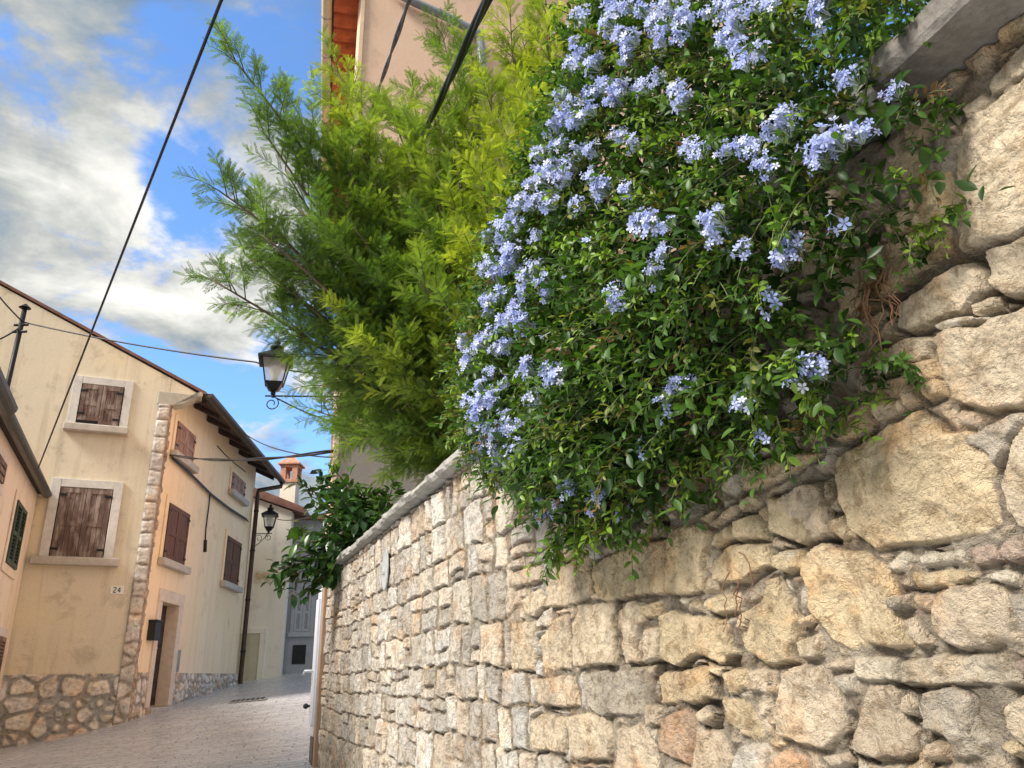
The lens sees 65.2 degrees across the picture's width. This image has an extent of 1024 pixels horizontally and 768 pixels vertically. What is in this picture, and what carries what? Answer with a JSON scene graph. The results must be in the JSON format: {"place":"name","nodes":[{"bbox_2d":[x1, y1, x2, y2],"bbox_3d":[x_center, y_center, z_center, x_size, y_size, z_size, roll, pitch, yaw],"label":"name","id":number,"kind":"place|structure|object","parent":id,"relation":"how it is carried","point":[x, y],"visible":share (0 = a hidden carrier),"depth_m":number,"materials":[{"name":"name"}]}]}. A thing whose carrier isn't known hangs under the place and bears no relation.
{"place":"outdoors","nodes":[
{"label":"outdoors","id":0,"kind":"place"},
{"bbox_2d":[36,0,222,470],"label":"overhead cable","id":1,"kind":"object","parent":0,"point":[216,12],"visible":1,"depth_m":5.67,"materials":[{"name":"black rubber"}]},
{"bbox_2d":[0,672,317,767],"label":"street","id":2,"kind":"structure","parent":0,"point":[215,729],"depth_m":10.09,"materials":[{"name":"stone"}]},
{"bbox_2d":[0,367,17,415],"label":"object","id":3,"kind":"structure","parent":2,"relation":"on","point":[8,406],"depth_m":8.06,"materials":[{"name":"paint"}]},
{"bbox_2d":[0,413,51,688],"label":"apricot house","id":4,"kind":"structure","parent":2,"relation":"on","point":[21,478],"depth_m":11.35,"materials":[{"name":"paint"}]},
{"bbox_2d":[0,627,7,671],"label":"window","id":5,"kind":"structure","parent":4,"relation":"in","point":[3,632],"depth_m":11.62,"materials":[{"name":"stone"}]},
{"bbox_2d":[0,444,8,495],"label":"window","id":6,"kind":"structure","parent":4,"relation":"in","point":[4,459],"depth_m":10.00,"materials":[{"name":"stone"}]},
{"bbox_2d":[0,489,28,579],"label":"window","id":7,"kind":"structure","parent":4,"relation":"in","point":[8,566],"depth_m":11.44,"materials":[{"name":"paint"}]},
{"bbox_2d":[6,303,30,387],"bbox_3d":[-7.143,-0.094,11.402,0.187,2.470,0.538,14,-25,-36],"label":"wire mast","id":8,"kind":"object","parent":4,"relation":"attached to","point":[25,307],"visible":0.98,"depth_m":11.65,"materials":[{"name":"black metal"}]},
{"bbox_2d":[0,328,18,339],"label":"overhead cable","id":9,"kind":"object","parent":8,"relation":"attached to","point":[10,333],"visible":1,"depth_m":11.51,"materials":[{"name":"black rubber"}]},
{"bbox_2d":[0,297,21,320],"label":"overhead cable","id":10,"kind":"object","parent":8,"relation":"attached to","point":[9,308],"visible":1,"depth_m":11.33,"materials":[{"name":"black rubber"}]},
{"bbox_2d":[24,322,316,373],"bbox_3d":[-4.498,-0.445,10.700,5.788,1.803,0.509,-9,-22,22],"label":"overhead cable","id":11,"kind":"object","parent":8,"relation":"attached to","point":[155,347],"visible":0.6,"depth_m":10.95,"materials":[{"name":"black rubber"}]},
{"bbox_2d":[0,280,285,747],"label":"corner house","id":12,"kind":"structure","parent":2,"relation":"on","point":[125,504],"depth_m":13.80,"materials":[{"name":"beige paint"}]},
{"bbox_2d":[29,477,123,566],"bbox_3d":[-7.113,2.275,13.225,1.279,1.426,0.158,7,-22,-22],"label":"window","id":13,"kind":"structure","parent":12,"relation":"in","point":[82,517],"depth_m":13.25,"materials":[{"name":"wood"}]},
{"bbox_2d":[62,375,133,435],"bbox_3d":[-7.163,0.359,13.921,1.007,1.014,0.148,7,-22,-22],"label":"window","id":14,"kind":"structure","parent":12,"relation":"in","point":[104,404],"depth_m":13.94,"materials":[{"name":"wood"}]},
{"bbox_2d":[110,586,123,593],"bbox_3d":[-6.502,3.390,13.167,0.200,0.130,0.016,7,-22,-22],"label":"house number","id":15,"kind":"object","parent":12,"relation":"attached to","point":[116,589],"visible":1,"depth_m":13.16,"materials":[{"name":"white ceramic"}]},
{"bbox_2d":[147,619,162,640],"bbox_3d":[-6.083,4.192,13.619,0.150,0.335,0.280,1,-20,-4],"label":"mailbox","id":16,"kind":"object","parent":12,"relation":"attached to","point":[154,629],"visible":1,"depth_m":13.53,"materials":[{"name":"metal"}]},
{"bbox_2d":[144,588,184,713],"bbox_3d":[-6.282,4.769,14.295,0.380,2.063,1.350,1,-20,-4],"label":"door","id":17,"kind":"structure","parent":12,"relation":"in","point":[170,637],"depth_m":14.59,"materials":[{"name":"stone"}]},
{"bbox_2d":[157,494,191,574],"bbox_3d":[-6.160,2.805,14.803,0.138,1.250,1.494,1,-20,-4],"label":"window","id":18,"kind":"structure","parent":12,"relation":"in","point":[174,542],"depth_m":14.67,"materials":[{"name":"brown paint"}]},
{"bbox_2d":[170,413,198,473],"bbox_3d":[-6.176,1.149,15.221,0.138,0.830,1.345,1,-20,-4],"label":"window","id":19,"kind":"structure","parent":12,"relation":"in","point":[184,439],"depth_m":15.11,"materials":[{"name":"brown paint"}]},
{"bbox_2d":[170,446,248,551],"bbox_3d":[-6.353,2.445,17.084,0.090,2.335,5.800,1,-20,-4],"label":"facade cable","id":20,"kind":"object","parent":12,"relation":"attached to","point":[210,494],"visible":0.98,"depth_m":16.60,"materials":[{"name":"black rubber"}]},
{"bbox_2d":[220,529,242,592],"bbox_3d":[-6.444,4.128,18.576,0.138,1.271,1.565,1,-20,-4],"label":"window","id":21,"kind":"structure","parent":12,"relation":"in","point":[233,544],"depth_m":18.43,"materials":[{"name":"brown wood"}]},
{"bbox_2d":[228,466,248,506],"bbox_3d":[-6.461,2.442,19.012,0.138,0.667,1.476,1,-20,-4],"label":"window","id":22,"kind":"structure","parent":12,"relation":"in","point":[237,483],"depth_m":18.84,"materials":[{"name":"wood"}]},
{"bbox_2d":[255,505,278,545],"bbox_3d":[-6.260,3.620,20.319,0.585,1.142,0.412,4,-21,-13],"label":"street lamp","id":23,"kind":"object","parent":12,"relation":"attached to","point":[270,513],"visible":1,"depth_m":20.29,"materials":[{"name":"black metal"}]},
{"bbox_2d":[228,697,267,702],"bbox_3d":[-4.481,5.365,13.587,0.600,0.081,0.320,2,-20,-9],"label":"drain grate","id":24,"kind":"object","parent":2,"relation":"on","point":[248,699],"visible":1,"depth_m":13.50,"materials":[{"name":"metal"}]},
{"bbox_2d":[237,454,308,681],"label":"pale house","id":25,"kind":"structure","parent":2,"relation":"on","point":[265,643],"depth_m":20.76,"materials":[{"name":"beige paint"}]},
{"bbox_2d":[237,628,266,681],"bbox_3d":[-6.731,6.953,20.083,1.001,1.593,0.056,2,-20,-8],"label":"blocked door","id":26,"kind":"structure","parent":25,"relation":"in","point":[255,643],"depth_m":20.16,"materials":[{"name":"beige paint"}]},
{"bbox_2d":[255,571,271,582],"bbox_3d":[-6.476,5.020,20.826,0.409,0.307,0.061,2,-20,-8],"label":"relief plaque","id":27,"kind":"object","parent":25,"relation":"attached to","point":[260,576],"visible":0.89,"depth_m":20.80,"materials":[{"name":"stone"}]},
{"bbox_2d":[282,515,325,673],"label":"grey house","id":28,"kind":"structure","parent":2,"relation":"on","point":[299,639],"depth_m":21.24,"materials":[{"name":"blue paint"}]},
{"bbox_2d":[287,590,314,636],"bbox_3d":[-5.584,6.109,21.337,0.697,1.206,0.087,2,-20,-9],"label":"window","id":29,"kind":"structure","parent":28,"relation":"in","point":[298,622],"depth_m":21.30,"materials":[{"name":"grey paint"}]},
{"bbox_2d":[302,588,322,765],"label":"garden gate","id":30,"kind":"structure","parent":2,"relation":"on","point":[314,672],"depth_m":7.77,"materials":[{"name":"white paint"}]},
{"bbox_2d":[312,588,328,767],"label":"gate post","id":31,"kind":"object","parent":2,"relation":"on","point":[321,664],"visible":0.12,"depth_m":7.60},
{"bbox_2d":[321,0,773,586],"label":"salmon building","id":32,"kind":"structure","parent":2,"relation":"on","point":[363,30],"depth_m":11.10,"materials":[{"name":"paint"}]},
{"bbox_2d":[171,449,335,460],"bbox_3d":[-4.046,1.011,11.619,0.044,1.515,6.931,14,-25,-35],"label":"overhead cable","id":33,"kind":"object","parent":32,"relation":"attached to","point":[281,457],"visible":0.98,"depth_m":10.53,"materials":[{"name":"black rubber"}]},
{"bbox_2d":[245,434,334,457],"bbox_3d":[-3.931,0.930,13.163,0.018,2.858,9.238,8,-22,-24],"label":"overhead cable","id":34,"kind":"object","parent":32,"relation":"attached to","point":[288,451],"visible":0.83,"depth_m":11.80,"materials":[{"name":"black rubber"}]},
{"bbox_2d":[258,340,341,424],"bbox_3d":[-2.396,0.004,9.067,0.953,1.038,0.375,4,-21,-13],"label":"street lamp","id":35,"kind":"object","parent":32,"relation":"attached to","point":[273,385],"visible":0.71,"depth_m":8.96,"materials":[{"name":"black metal"}]},
{"bbox_2d":[277,512,325,520],"bbox_3d":[-3.980,2.412,14.530,0.020,2.200,12.613,6,-21,-18],"label":"overhead cable","id":36,"kind":"object","parent":32,"relation":"attached to","point":[300,518],"visible":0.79,"depth_m":12.61,"materials":[{"name":"black rubber"}]},
{"bbox_2d":[371,0,411,108],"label":"overhead cable","id":37,"kind":"object","parent":32,"relation":"attached to","point":[396,38],"visible":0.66,"depth_m":6.95,"materials":[{"name":"black rubber"}]},
{"bbox_2d":[318,0,1023,767],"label":"stone wall","id":38,"kind":"structure","parent":2,"relation":"on","point":[882,614],"depth_m":1.57,"materials":[{"name":"stone"}]},
{"bbox_2d":[382,549,388,590],"bbox_3d":[-0.846,1.229,5.289,0.029,0.269,0.185,6,-21,-19],"label":"wall plaque","id":39,"kind":"object","parent":38,"relation":"attached to","point":[385,568],"depth_m":5.26,"materials":[{"name":"white stone"}]},
{"bbox_2d":[721,551,761,644],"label":"dry roots","id":40,"kind":"object","parent":38,"relation":"hanging from","point":[737,589],"visible":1,"depth_m":1.69,"materials":[{"name":"brown plant"}]},
{"bbox_2d":[852,216,900,400],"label":"dry roots","id":41,"kind":"object","parent":38,"relation":"attached to","point":[865,298],"visible":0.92,"depth_m":1.41,"materials":[{"name":"brown plant"}]},
{"bbox_2d":[406,0,492,168],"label":"overhead cable","id":42,"kind":"object","parent":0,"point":[481,11],"visible":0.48,"depth_m":4.47,"materials":[{"name":"black rubber"}]},
{"bbox_2d":[0,0,927,514],"label":"sky","id":43,"kind":"structure","parent":0,"point":[91,91],"materials":[{"name":"blue"}]},
{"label":"garden ground","id":44,"kind":"structure","parent":0,"visible":0},
{"bbox_2d":[260,461,406,608],"bbox_3d":[-1.600,1.511,7.250,1.242,1.874,1.198,-1,-20,0],"label":"glossy shrub","id":45,"kind":"object","parent":44,"relation":"on","point":[360,516],"visible":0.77,"depth_m":7.20,"materials":[{"name":"green plant"}]},
{"bbox_2d":[171,0,600,487],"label":"feathery tree","id":46,"kind":"object","parent":44,"relation":"on","point":[388,287],"visible":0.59,"depth_m":5.49,"materials":[{"name":"green plant"}]},
{"bbox_2d":[427,0,1014,585],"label":"flowering bush","id":47,"kind":"object","parent":44,"relation":"on","point":[557,300],"visible":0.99,"depth_m":1.78,"materials":[{"name":"green plant"}]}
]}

